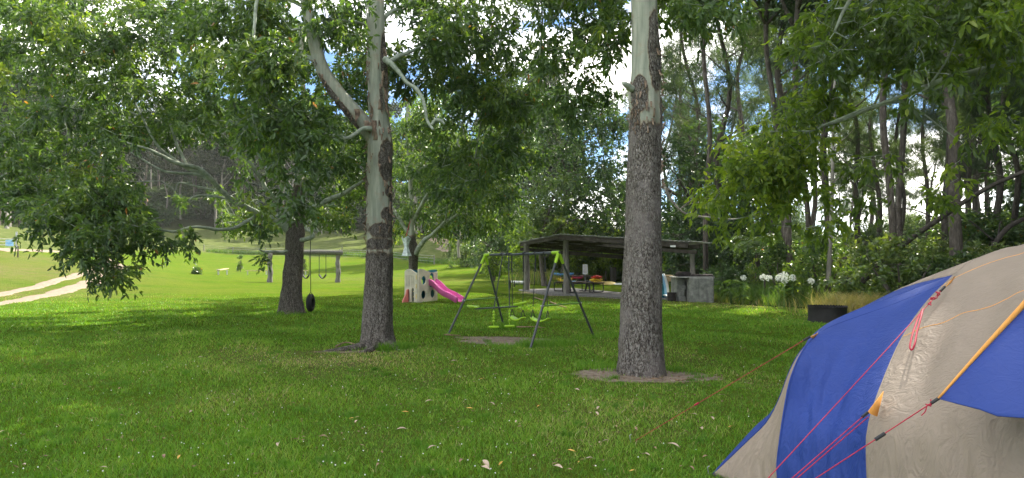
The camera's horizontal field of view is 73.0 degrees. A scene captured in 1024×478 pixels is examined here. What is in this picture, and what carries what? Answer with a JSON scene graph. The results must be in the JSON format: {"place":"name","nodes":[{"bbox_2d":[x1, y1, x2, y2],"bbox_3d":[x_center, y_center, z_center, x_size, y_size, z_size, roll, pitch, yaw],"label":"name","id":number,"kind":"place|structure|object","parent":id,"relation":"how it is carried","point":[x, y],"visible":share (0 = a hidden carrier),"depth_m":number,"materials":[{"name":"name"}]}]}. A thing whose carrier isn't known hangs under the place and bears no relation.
{"place":"outdoors","nodes":[
{"label":"outdoors","id":0,"kind":"place"},
{"bbox_2d":[0,265,102,295],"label":"dirt track","id":1,"kind":"structure","parent":0,"point":[43,284],"depth_m":36.19,"materials":[{"name":"soil"}]},
{"bbox_2d":[0,248,126,304],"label":"dirt track","id":2,"kind":"structure","parent":0,"point":[72,288],"depth_m":33.07,"materials":[{"name":"soil"}]},
{"bbox_2d":[0,176,826,477],"bbox_3d":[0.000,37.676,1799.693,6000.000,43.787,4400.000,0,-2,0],"label":"lawn","id":3,"kind":"structure","parent":0,"point":[170,280],"depth_m":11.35,"materials":[{"name":"green plant"}]},
{"bbox_2d":[0,61,54,228],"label":"forest gum tree","id":4,"kind":"object","parent":3,"relation":"on","point":[12,90],"visible":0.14,"depth_m":98.65,"materials":[{"name":"green plant"}]},
{"bbox_2d":[112,116,151,172],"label":"forest gum tree","id":5,"kind":"object","parent":3,"relation":"on","point":[131,162],"visible":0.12,"depth_m":139.75,"materials":[{"name":"green plant"}]},
{"bbox_2d":[126,108,181,205],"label":"forest gum tree","id":6,"kind":"object","parent":3,"relation":"on","point":[147,155],"visible":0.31,"depth_m":145.63,"materials":[{"name":"green plant"}]},
{"bbox_2d":[147,201,179,225],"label":"forest shrub","id":7,"kind":"object","parent":3,"relation":"on","point":[168,215],"visible":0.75,"depth_m":149.15,"materials":[{"name":"green plant"}]},
{"bbox_2d":[147,146,191,207],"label":"forest gum tree","id":8,"kind":"object","parent":3,"relation":"on","point":[173,177],"visible":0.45,"depth_m":156.18,"materials":[{"name":"green plant"}]},
{"bbox_2d":[150,184,198,216],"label":"forest shrub","id":9,"kind":"object","parent":3,"relation":"on","point":[162,198],"visible":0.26,"depth_m":164.31,"materials":[{"name":"green plant"}]},
{"bbox_2d":[155,179,200,200],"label":"forest shrub","id":10,"kind":"object","parent":3,"relation":"on","point":[162,188],"visible":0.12,"depth_m":171.27,"materials":[{"name":"green plant"}]},
{"bbox_2d":[157,138,206,219],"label":"forest gum tree","id":11,"kind":"object","parent":3,"relation":"on","point":[176,156],"visible":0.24,"depth_m":159.30,"materials":[{"name":"green plant"}]},
{"bbox_2d":[0,0,394,313],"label":"spreading gum tree","id":12,"kind":"object","parent":3,"relation":"on","point":[104,214],"visible":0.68,"depth_m":17.28,"materials":[{"name":"green plant"}]},
{"bbox_2d":[306,240,314,311],"bbox_3d":[-6.069,1.064,20.877,0.200,2.253,0.533,0,-2,0],"label":"tyre swing","id":13,"kind":"object","parent":12,"relation":"hanging from","point":[310,302],"visible":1,"depth_m":20.77,"materials":[{"name":"rubber"}]},
{"bbox_2d":[182,197,218,219],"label":"forest shrub","id":14,"kind":"object","parent":3,"relation":"on","point":[205,209],"visible":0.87,"depth_m":161.63,"materials":[{"name":"green plant"}]},
{"bbox_2d":[188,122,235,226],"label":"forest gum tree","id":15,"kind":"object","parent":3,"relation":"on","point":[198,159],"visible":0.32,"depth_m":153.99,"materials":[{"name":"green plant"}]},
{"bbox_2d":[203,124,244,227],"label":"forest gum tree","id":16,"kind":"object","parent":3,"relation":"on","point":[230,175],"visible":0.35,"depth_m":152.39,"materials":[{"name":"green plant"}]},
{"bbox_2d":[206,118,261,221],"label":"forest gum tree","id":17,"kind":"object","parent":3,"relation":"on","point":[257,181],"visible":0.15,"depth_m":151.99,"materials":[{"name":"green plant"}]},
{"bbox_2d":[265,247,342,282],"bbox_3d":[-14.494,1.839,48.345,5.264,2.676,0.528,1,-2,-28],"label":"log swing set","id":18,"kind":"object","parent":3,"relation":"on","point":[337,253],"visible":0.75,"depth_m":48.78,"materials":[{"name":"grey wood"}]},
{"bbox_2d":[165,0,563,352],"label":"mottled gum tree","id":19,"kind":"object","parent":3,"relation":"on","point":[253,60],"visible":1,"depth_m":12.75,"materials":[{"name":"green plant"}]},
{"bbox_2d":[388,96,423,205],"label":"forest gum tree","id":20,"kind":"object","parent":3,"relation":"on","point":[395,107],"visible":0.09,"depth_m":137.06,"materials":[{"name":"green plant"}]},
{"bbox_2d":[3,313,809,477],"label":"leaf litter","id":21,"kind":"object","parent":3,"relation":"on","point":[409,393],"visible":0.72,"depth_m":8.68,"materials":[{"name":"brown plant"}]},
{"bbox_2d":[392,189,426,228],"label":"forest shrub","id":22,"kind":"object","parent":3,"relation":"on","point":[396,204],"visible":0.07,"depth_m":159.87,"materials":[{"name":"green plant"}]},
{"bbox_2d":[402,269,463,302],"bbox_3d":[-2.998,1.758,25.896,2.139,1.277,1.364,-1,-2,37],"label":"playhouse","id":23,"kind":"object","parent":3,"relation":"on","point":[428,289],"visible":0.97,"depth_m":26.05,"materials":[{"name":"beige plastic"}]},
{"bbox_2d":[445,242,483,267],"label":"leafy shrub","id":24,"kind":"object","parent":3,"relation":"on","point":[462,258],"visible":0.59,"depth_m":67.65,"materials":[{"name":"green plant"}]},
{"bbox_2d":[389,72,549,294],"bbox_3d":[-2.821,-3.113,31.757,9.052,11.443,10.893,0,-2,0],"label":"gum tree","id":25,"kind":"object","parent":3,"relation":"on","point":[497,199],"visible":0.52,"depth_m":31.03,"materials":[{"name":"green plant"}]},
{"bbox_2d":[481,250,507,280],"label":"sapling","id":26,"kind":"object","parent":3,"relation":"on","point":[495,267],"visible":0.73,"depth_m":50.69,"materials":[{"name":"green plant"}]},
{"bbox_2d":[461,199,531,273],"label":"broadleaf tree","id":27,"kind":"object","parent":3,"relation":"on","point":[494,245],"visible":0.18,"depth_m":58.17,"materials":[{"name":"green plant"}]},
{"bbox_2d":[504,223,524,274],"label":"leafy shrub","id":28,"kind":"object","parent":3,"relation":"on","point":[507,238],"visible":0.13,"depth_m":53.09,"materials":[{"name":"green plant"}]},
{"bbox_2d":[448,251,593,347],"bbox_3d":[0.068,1.184,14.594,2.520,1.842,3.570,2,-2,-42],"label":"metal swing set","id":29,"kind":"object","parent":3,"relation":"on","point":[557,253],"visible":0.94,"depth_m":14.26,"materials":[{"name":"metal"}]},
{"bbox_2d":[467,256,526,327],"bbox_3d":[-0.337,1.142,15.142,1.822,1.619,0.289,-2,-2,43],"label":"glider swing","id":30,"kind":"object","parent":29,"relation":"hanging from","point":[509,307],"visible":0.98,"depth_m":14.97,"materials":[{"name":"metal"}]},
{"bbox_2d":[530,254,550,321],"bbox_3d":[0.573,0.992,14.053,0.444,1.375,0.176,-1,-2,40],"label":"swing","id":31,"kind":"object","parent":29,"relation":"hanging from","point":[534,319],"visible":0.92,"depth_m":13.98,"materials":[{"name":"plastic"}]},
{"bbox_2d":[511,126,563,205],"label":"forest gum tree","id":32,"kind":"object","parent":3,"relation":"on","point":[546,175],"visible":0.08,"depth_m":90.79,"materials":[{"name":"green plant"}]},
{"bbox_2d":[206,248,891,313],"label":"long grass","id":33,"kind":"structure","parent":3,"relation":"on","point":[758,296],"depth_m":25.57,"materials":[{"name":"green plant"}]},
{"bbox_2d":[509,166,591,285],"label":"broadleaf tree","id":34,"kind":"object","parent":3,"relation":"on","point":[548,222],"visible":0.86,"depth_m":43.06,"materials":[{"name":"green plant"}]},
{"bbox_2d":[516,221,586,275],"bbox_3d":[3.305,0.237,51.903,5.389,6.103,5.912,0,-2,12],"label":"leafy shrub","id":35,"kind":"object","parent":3,"relation":"on","point":[551,263],"visible":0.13,"depth_m":49.94,"materials":[{"name":"green plant"}]},
{"bbox_2d":[521,65,593,212],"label":"forest gum tree","id":36,"kind":"object","parent":3,"relation":"on","point":[552,82],"visible":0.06,"depth_m":95.48,"materials":[{"name":"green plant"}]},
{"bbox_2d":[518,211,600,273],"bbox_3d":[3.518,0.430,51.056,5.548,5.727,5.057,-1,-2,39],"label":"leafy shrub","id":37,"kind":"object","parent":3,"relation":"on","point":[570,233],"visible":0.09,"depth_m":50.29,"materials":[{"name":"green plant"}]},
{"bbox_2d":[511,84,628,277],"bbox_3d":[4.860,-4.266,49.281,11.498,14.904,13.324,0,-2,0],"label":"broadleaf tree","id":38,"kind":"object","parent":3,"relation":"on","point":[604,176],"visible":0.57,"depth_m":46.54,"materials":[{"name":"green plant"}]},
{"bbox_2d":[548,250,591,279],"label":"leafy shrub","id":39,"kind":"object","parent":3,"relation":"on","point":[570,267],"visible":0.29,"depth_m":49.79,"materials":[{"name":"green plant"}]},
{"bbox_2d":[519,288,686,300],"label":"concrete slab","id":40,"kind":"structure","parent":3,"relation":"on","point":[606,294],"depth_m":31.55,"materials":[{"name":"grey concrete"}]},
{"bbox_2d":[554,275,603,292],"bbox_3d":[3.160,2.136,32.952,2.030,0.779,1.873,0,-2,-11],"label":"picnic table","id":41,"kind":"object","parent":40,"relation":"on","point":[587,282],"visible":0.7,"depth_m":32.69,"materials":[{"name":"black wood"}]},
{"bbox_2d":[520,234,711,293],"bbox_3d":[3.897,1.216,31.029,12.679,2.878,3.241,-2,-2,44],"label":"picnic shelter","id":42,"kind":"object","parent":40,"relation":"on","point":[600,244],"visible":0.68,"depth_m":31.20,"materials":[{"name":"wood"}]},
{"bbox_2d":[589,208,622,279],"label":"leafy shrub","id":43,"kind":"object","parent":3,"relation":"on","point":[610,265],"visible":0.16,"depth_m":49.95,"materials":[{"name":"green plant"}]},
{"bbox_2d":[591,227,624,277],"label":"leafy shrub","id":44,"kind":"object","parent":3,"relation":"on","point":[603,262],"visible":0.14,"depth_m":49.55,"materials":[{"name":"green plant"}]},
{"bbox_2d":[512,0,779,377],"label":"tall gum tree","id":45,"kind":"object","parent":3,"relation":"on","point":[640,347],"visible":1,"depth_m":9.85,"materials":[{"name":"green plant"}]},
{"bbox_2d":[619,4,720,238],"bbox_3d":[10.316,-7.918,42.178,6.626,22.271,6.427,1,-2,-32],"label":"sheoak tree","id":46,"kind":"object","parent":3,"relation":"on","point":[673,83],"visible":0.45,"depth_m":42.07,"materials":[{"name":"green plant"}]},
{"bbox_2d":[621,13,736,192],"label":"sheoak tree","id":47,"kind":"object","parent":3,"relation":"on","point":[680,98],"visible":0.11,"depth_m":51.69,"materials":[{"name":"green plant"}]},
{"bbox_2d":[661,42,700,198],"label":"sheoak tree","id":48,"kind":"object","parent":3,"relation":"on","point":[665,180],"visible":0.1,"depth_m":59.80,"materials":[{"name":"green plant"}]},
{"bbox_2d":[669,276,714,302],"bbox_3d":[6.921,1.937,26.703,1.468,0.988,1.500,0,-2,0],"label":"concrete barbecue","id":49,"kind":"object","parent":3,"relation":"on","point":[694,289],"visible":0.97,"depth_m":25.96,"materials":[{"name":"concrete"}]},
{"bbox_2d":[662,179,735,219],"bbox_3d":[8.398,-1.734,30.235,4.329,1.842,1.307,1,-2,-20],"label":"fallen branch","id":50,"kind":"object","parent":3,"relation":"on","point":[671,200],"visible":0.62,"depth_m":30.03,"materials":[{"name":"grey wood"}]},
{"bbox_2d":[662,0,741,272],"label":"canopy tree","id":51,"kind":"object","parent":3,"relation":"on","point":[709,126],"visible":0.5,"depth_m":33.52,"materials":[{"name":"brown plant"}]},
{"bbox_2d":[662,2,777,270],"bbox_3d":[11.585,-8.158,37.443,8.096,22.481,8.715,-1,-2,40],"label":"sheoak tree","id":52,"kind":"object","parent":3,"relation":"on","point":[728,78],"visible":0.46,"depth_m":37.24,"materials":[{"name":"green plant"}]},
{"bbox_2d":[700,257,749,293],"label":"leafy shrub","id":53,"kind":"object","parent":3,"relation":"on","point":[722,276],"visible":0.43,"depth_m":28.73,"materials":[{"name":"green plant"}]},
{"bbox_2d":[662,0,798,144],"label":"sheoak tree","id":54,"kind":"object","parent":3,"relation":"on","point":[737,113],"visible":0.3,"depth_m":49.19,"materials":[{"name":"green plant"}]},
{"bbox_2d":[713,279,751,303],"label":"broad leaf plant","id":55,"kind":"object","parent":3,"relation":"on","point":[732,290],"visible":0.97,"depth_m":25.39,"materials":[{"name":"green plant"}]},
{"bbox_2d":[710,28,755,139],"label":"sheoak tree","id":56,"kind":"object","parent":3,"relation":"on","point":[723,96],"visible":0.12,"depth_m":70.39,"materials":[{"name":"green plant"}]},
{"bbox_2d":[661,114,809,285],"bbox_3d":[12.387,-1.956,39.345,12.186,11.414,11.532,0,-2,0],"label":"broadleaf tree","id":57,"kind":"object","parent":3,"relation":"on","point":[677,230],"visible":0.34,"depth_m":37.42,"materials":[{"name":"green plant"}]},
{"bbox_2d":[696,0,788,275],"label":"canopy tree","id":58,"kind":"object","parent":3,"relation":"on","point":[768,64],"visible":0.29,"depth_m":30.79,"materials":[{"name":"brown plant"}]},
{"bbox_2d":[716,233,795,283],"bbox_3d":[10.376,1.182,29.429,3.216,2.791,3.332,0,-2,0],"label":"tree fern","id":59,"kind":"object","parent":3,"relation":"on","point":[750,244],"visible":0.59,"depth_m":29.15,"materials":[{"name":"green plant"}]},
{"bbox_2d":[733,14,791,147],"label":"sheoak tree","id":60,"kind":"object","parent":3,"relation":"on","point":[759,77],"visible":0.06,"depth_m":63.09,"materials":[{"name":"green plant"}]},
{"bbox_2d":[743,234,812,292],"bbox_3d":[10.600,1.208,27.511,2.647,2.863,2.945,0,-2,0],"label":"leafy shrub","id":61,"kind":"object","parent":3,"relation":"on","point":[777,250],"visible":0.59,"depth_m":27.43,"materials":[{"name":"green plant"}]},
{"bbox_2d":[744,0,830,273],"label":"canopy tree","id":62,"kind":"object","parent":3,"relation":"on","point":[788,229],"visible":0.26,"depth_m":27.35,"materials":[{"name":"green plant"}]},
{"bbox_2d":[736,0,840,151],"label":"sheoak tree","id":63,"kind":"object","parent":3,"relation":"on","point":[765,85],"visible":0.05,"depth_m":59.34,"materials":[{"name":"green plant"}]},
{"bbox_2d":[784,1,810,228],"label":"canopy tree","id":64,"kind":"object","parent":3,"relation":"on","point":[808,215],"visible":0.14,"depth_m":33.05,"materials":[{"name":"brown plant"}]},
{"bbox_2d":[779,280,820,298],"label":"broad leaf plant","id":65,"kind":"object","parent":3,"relation":"on","point":[797,288],"visible":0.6,"depth_m":24.23,"materials":[{"name":"green plant"}]},
{"bbox_2d":[754,21,879,228],"bbox_3d":[25.271,-8.041,57.801,9.420,23.240,8.676,0,-2,15],"label":"sheoak tree","id":66,"kind":"object","parent":3,"relation":"on","point":[814,211],"visible":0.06,"depth_m":57.94,"materials":[{"name":"green plant"}]},
{"bbox_2d":[756,0,880,240],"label":"sheoak tree","id":67,"kind":"object","parent":3,"relation":"on","point":[779,84],"visible":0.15,"depth_m":31.16,"materials":[{"name":"green plant"}]},
{"bbox_2d":[769,226,872,302],"bbox_3d":[11.007,1.060,24.675,3.348,3.148,3.725,1,-2,-35],"label":"leafy shrub","id":68,"kind":"object","parent":3,"relation":"on","point":[801,273],"visible":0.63,"depth_m":24.42,"materials":[{"name":"green plant"}]},
{"bbox_2d":[629,244,1023,477],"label":"camping tent","id":69,"kind":"object","parent":3,"relation":"on","point":[922,378],"visible":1,"depth_m":4.42,"materials":[{"name":"blue fabric"}]},
{"bbox_2d":[807,304,847,322],"bbox_3d":[8.352,1.992,18.291,1.011,0.467,1.010,0,-2,0],"label":"fire ring","id":70,"kind":"object","parent":3,"relation":"on","point":[824,313],"visible":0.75,"depth_m":17.93,"materials":[{"name":"metal"}]},
{"bbox_2d":[742,0,916,229],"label":"sheoak tree","id":71,"kind":"object","parent":3,"relation":"on","point":[824,134],"visible":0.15,"depth_m":31.05,"materials":[{"name":"green plant"}]},
{"bbox_2d":[804,9,887,263],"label":"sheoak tree","id":72,"kind":"object","parent":3,"relation":"on","point":[857,152],"visible":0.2,"depth_m":39.80,"materials":[{"name":"green plant"}]},
{"bbox_2d":[826,125,865,227],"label":"sheoak tree","id":73,"kind":"object","parent":3,"relation":"on","point":[836,183],"visible":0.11,"depth_m":89.09,"materials":[{"name":"green plant"}]},
{"bbox_2d":[825,76,880,279],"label":"tree","id":74,"kind":"object","parent":3,"relation":"on","point":[829,263],"visible":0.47,"depth_m":23.98,"materials":[{"name":"grey plant"}]},
{"bbox_2d":[683,0,1023,255],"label":"overhanging gum tree","id":75,"kind":"object","parent":3,"relation":"on","point":[901,31],"visible":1,"depth_m":12.04,"materials":[{"name":"green plant"}]},
{"bbox_2d":[839,216,888,248],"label":"forest shrub","id":76,"kind":"object","parent":3,"relation":"on","point":[867,232],"visible":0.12,"depth_m":42.99,"materials":[{"name":"green plant"}]},
{"bbox_2d":[834,113,894,234],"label":"sheoak tree","id":77,"kind":"object","parent":3,"relation":"on","point":[861,192],"visible":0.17,"depth_m":58.71,"materials":[{"name":"green plant"}]},
{"bbox_2d":[819,18,928,239],"bbox_3d":[24.131,-5.821,46.267,6.971,18.188,6.421,2,-2,-42],"label":"sheoak tree","id":78,"kind":"object","parent":3,"relation":"on","point":[876,185],"visible":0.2,"depth_m":46.22,"materials":[{"name":"green plant"}]},
{"bbox_2d":[842,94,909,234],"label":"sheoak tree","id":79,"kind":"object","parent":3,"relation":"on","point":[875,204],"visible":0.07,"depth_m":66.61,"materials":[{"name":"green plant"}]},
{"bbox_2d":[838,65,929,232],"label":"sheoak tree","id":80,"kind":"object","parent":3,"relation":"on","point":[871,201],"visible":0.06,"depth_m":67.42,"materials":[{"name":"green plant"}]},
{"bbox_2d":[879,5,897,270],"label":"canopy tree","id":81,"kind":"object","parent":3,"relation":"on","point":[885,150],"visible":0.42,"depth_m":24.67,"materials":[{"name":"brown plant"}]},
{"bbox_2d":[817,228,963,299],"bbox_3d":[12.255,1.212,21.821,4.658,3.214,4.545,-1,-2,32],"label":"leafy shrub","id":82,"kind":"object","parent":3,"relation":"on","point":[896,278],"visible":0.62,"depth_m":21.75,"materials":[{"name":"green plant"}]},
{"bbox_2d":[839,35,945,237],"bbox_3d":[21.150,-4.966,37.962,5.434,16.058,5.849,-1,-2,17],"label":"sheoak tree","id":83,"kind":"object","parent":3,"relation":"on","point":[894,149],"visible":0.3,"depth_m":37.88,"materials":[{"name":"green plant"}]},
{"bbox_2d":[869,214,923,242],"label":"forest shrub","id":84,"kind":"object","parent":3,"relation":"on","point":[908,218],"visible":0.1,"depth_m":50.02,"materials":[{"name":"green plant"}]},
{"bbox_2d":[888,2,907,263],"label":"canopy tree","id":85,"kind":"object","parent":3,"relation":"on","point":[899,182],"visible":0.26,"depth_m":27.71,"materials":[{"name":"brown plant"}]},
{"bbox_2d":[873,106,928,230],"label":"sheoak tree","id":86,"kind":"object","parent":3,"relation":"on","point":[909,132],"visible":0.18,"depth_m":59.88,"materials":[{"name":"green plant"}]},
{"bbox_2d":[788,0,1023,265],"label":"sheoak tree","id":87,"kind":"object","parent":3,"relation":"on","point":[955,237],"visible":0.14,"depth_m":23.91,"materials":[{"name":"green plant"}]},
{"bbox_2d":[872,48,968,238],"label":"sheoak tree","id":88,"kind":"object","parent":3,"relation":"on","point":[928,126],"visible":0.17,"depth_m":51.46,"materials":[{"name":"green plant"}]},
{"bbox_2d":[906,116,964,229],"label":"sheoak tree","id":89,"kind":"object","parent":3,"relation":"on","point":[931,183],"visible":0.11,"depth_m":62.65,"materials":[{"name":"green plant"}]},
{"bbox_2d":[859,170,1023,283],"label":"leaning trunk","id":90,"kind":"object","parent":3,"relation":"on","point":[929,225],"visible":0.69,"depth_m":22.32,"materials":[{"name":"grey wood"}]},
{"bbox_2d":[902,230,982,260],"bbox_3d":[18.829,1.312,29.279,5.026,3.467,4.904,0,-2,-5],"label":"leafy shrub","id":91,"kind":"object","parent":3,"relation":"on","point":[943,242],"visible":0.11,"depth_m":29.32,"materials":[{"name":"green plant"}]},
{"bbox_2d":[920,91,984,210],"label":"sheoak tree","id":92,"kind":"object","parent":3,"relation":"on","point":[944,160],"visible":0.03,"depth_m":60.12,"materials":[{"name":"green plant"}]},
{"bbox_2d":[927,242,979,273],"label":"leafy shrub","id":93,"kind":"object","parent":3,"relation":"on","point":[959,254],"visible":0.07,"depth_m":21.82,"materials":[{"name":"green plant"}]},
{"bbox_2d":[908,53,999,156],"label":"sheoak tree","id":94,"kind":"object","parent":3,"relation":"on","point":[936,117],"visible":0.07,"depth_m":51.45,"materials":[{"name":"green plant"}]},
{"bbox_2d":[934,1,997,252],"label":"canopy tree","id":95,"kind":"object","parent":3,"relation":"on","point":[944,227],"visible":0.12,"depth_m":29.71,"materials":[{"name":"brown plant"}]},
{"bbox_2d":[916,38,1023,242],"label":"sheoak tree","id":96,"kind":"object","parent":3,"relation":"on","point":[999,171],"visible":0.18,"depth_m":32.78,"materials":[{"name":"green plant"}]},
{"bbox_2d":[927,69,1020,216],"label":"sheoak tree","id":97,"kind":"object","parent":3,"relation":"on","point":[969,174],"visible":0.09,"depth_m":54.20,"materials":[{"name":"green plant"}]},
{"bbox_2d":[927,201,1023,253],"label":"leafy shrub","id":98,"kind":"object","parent":3,"relation":"on","point":[978,218],"visible":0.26,"depth_m":28.83,"materials":[{"name":"green plant"}]},
{"bbox_2d":[942,238,1010,265],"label":"leafy shrub","id":99,"kind":"object","parent":3,"relation":"on","point":[993,247],"visible":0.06,"depth_m":24.13,"materials":[{"name":"green plant"}]},
{"bbox_2d":[932,217,1023,252],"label":"leaning trunk","id":100,"kind":"object","parent":3,"relation":"on","point":[1002,233],"visible":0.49,"depth_m":25.98,"materials":[{"name":"grey wood"}]},
{"bbox_2d":[937,8,1023,228],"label":"sheoak tree","id":101,"kind":"object","parent":3,"relation":"on","point":[1016,199],"visible":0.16,"depth_m":39.92,"materials":[{"name":"green plant"}]},
{"bbox_2d":[944,215,1023,257],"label":"leafy shrub","id":102,"kind":"object","parent":3,"relation":"on","point":[985,238],"visible":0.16,"depth_m":28.44,"materials":[{"name":"green plant"}]},
{"bbox_2d":[955,83,1023,213],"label":"sheoak tree","id":103,"kind":"object","parent":3,"relation":"on","point":[975,165],"visible":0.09,"depth_m":54.46,"materials":[{"name":"green plant"}]},
{"bbox_2d":[956,54,1023,215],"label":"sheoak tree","id":104,"kind":"object","parent":3,"relation":"on","point":[986,195],"visible":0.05,"depth_m":53.67,"materials":[{"name":"green plant"}]},
{"bbox_2d":[972,16,1023,235],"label":"windbreak tree","id":105,"kind":"object","parent":3,"relation":"on","point":[1006,206],"visible":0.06,"depth_m":46.71,"materials":[{"name":"green plant"}]},
{"bbox_2d":[0,0,1020,240],"label":"sky","id":106,"kind":"structure","parent":0,"point":[390,37],"materials":[{"name":"white"}]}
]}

